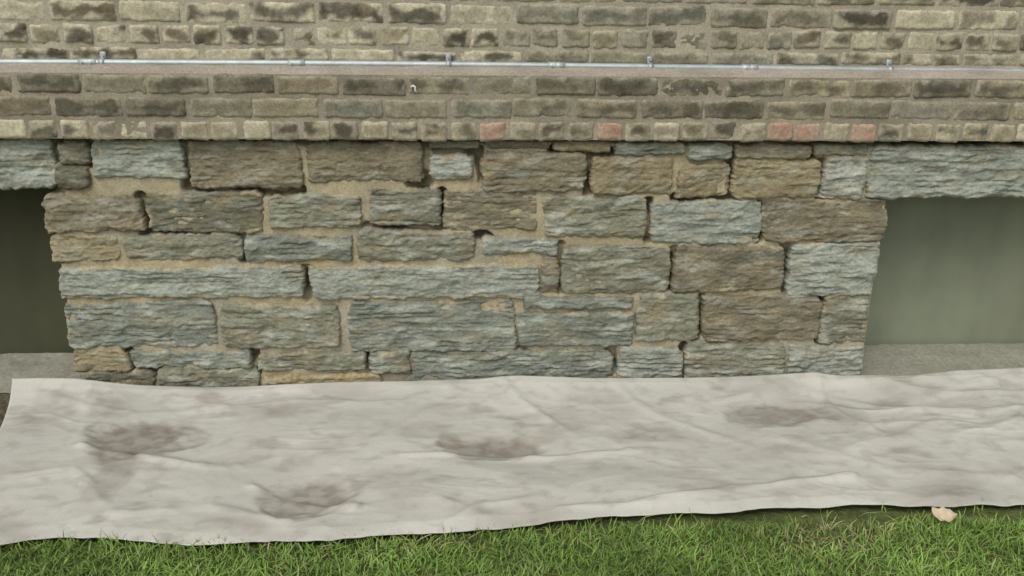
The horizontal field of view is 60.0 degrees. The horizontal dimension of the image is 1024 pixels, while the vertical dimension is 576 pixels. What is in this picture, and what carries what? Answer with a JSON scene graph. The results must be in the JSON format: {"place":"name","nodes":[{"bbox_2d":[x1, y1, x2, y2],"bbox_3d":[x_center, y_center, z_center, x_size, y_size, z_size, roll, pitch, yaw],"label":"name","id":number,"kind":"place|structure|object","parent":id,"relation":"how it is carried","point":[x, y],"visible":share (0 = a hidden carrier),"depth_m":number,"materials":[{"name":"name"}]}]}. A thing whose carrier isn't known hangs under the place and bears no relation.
{"place":"outdoors","nodes":[
{"label":"outdoors","id":0,"kind":"place"},
{"bbox_2d":[0,497,1023,575],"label":"ground","id":1,"kind":"structure","parent":0,"point":[816,514],"depth_m":2.34,"materials":[{"name":"green plant"}]},
{"bbox_2d":[0,393,10,426],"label":"soil strip","id":2,"kind":"object","parent":1,"relation":"on","point":[4,400],"visible":0.02,"depth_m":3.07,"materials":[{"name":"brown soil"}]},
{"bbox_2d":[0,353,78,392],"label":"sill","id":3,"kind":"structure","parent":2,"relation":"on","point":[37,365],"depth_m":3.31,"materials":[{"name":"concrete"}]},
{"bbox_2d":[0,138,1023,386],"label":"stone foundation","id":4,"kind":"object","parent":1,"relation":"on","point":[454,340],"visible":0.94,"depth_m":3.08,"materials":[{"name":"stone"}]},
{"bbox_2d":[0,187,74,353],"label":"basement window panel","id":5,"kind":"structure","parent":4,"relation":"attached to","point":[33,318],"depth_m":3.31,"materials":[{"name":"grey glass"}]},
{"bbox_2d":[47,138,892,385],"bbox_3d":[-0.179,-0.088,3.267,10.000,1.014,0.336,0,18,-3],"label":"foundation mortar","id":6,"kind":"object","parent":4,"relation":"on","point":[143,187],"visible":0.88,"depth_m":3.06,"materials":[{"name":"beige concrete"}]},
{"bbox_2d":[0,0,1023,140],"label":"brick mortar","id":7,"kind":"object","parent":4,"relation":"on","point":[723,77],"visible":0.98,"depth_m":2.89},
{"bbox_2d":[0,0,1023,142],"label":"brick courses","id":8,"kind":"object","parent":7,"relation":"attached to","point":[404,12],"visible":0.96,"depth_m":2.89,"materials":[{"name":"brown brick"}]},
{"bbox_2d":[0,51,1023,70],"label":"electrical conduit","id":9,"kind":"object","parent":7,"relation":"attached to","point":[102,59],"visible":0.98,"depth_m":2.88,"materials":[{"name":"metal"}]},
{"bbox_2d":[861,343,1023,375],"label":"sill","id":10,"kind":"structure","parent":4,"relation":"attached to","point":[898,359],"depth_m":3.50,"materials":[{"name":"concrete"}]},
{"bbox_2d":[864,141,1023,344],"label":"basement window panel","id":11,"kind":"structure","parent":4,"relation":"attached to","point":[950,270],"depth_m":3.50,"materials":[{"name":"grey glass"}]},
{"bbox_2d":[0,368,1023,545],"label":"canvas drop cloth","id":12,"kind":"object","parent":1,"relation":"on","point":[301,462],"visible":1,"depth_m":2.75,"materials":[{"name":"white fabric"}]},
{"bbox_2d":[931,507,956,522],"bbox_3d":[1.172,0.616,2.407,0.058,0.029,0.045,0,18,-3],"label":"small stone chunk","id":13,"kind":"object","parent":1,"relation":"on","point":[945,514],"visible":1,"depth_m":2.41,"materials":[{"name":"beige stone"}]}
]}

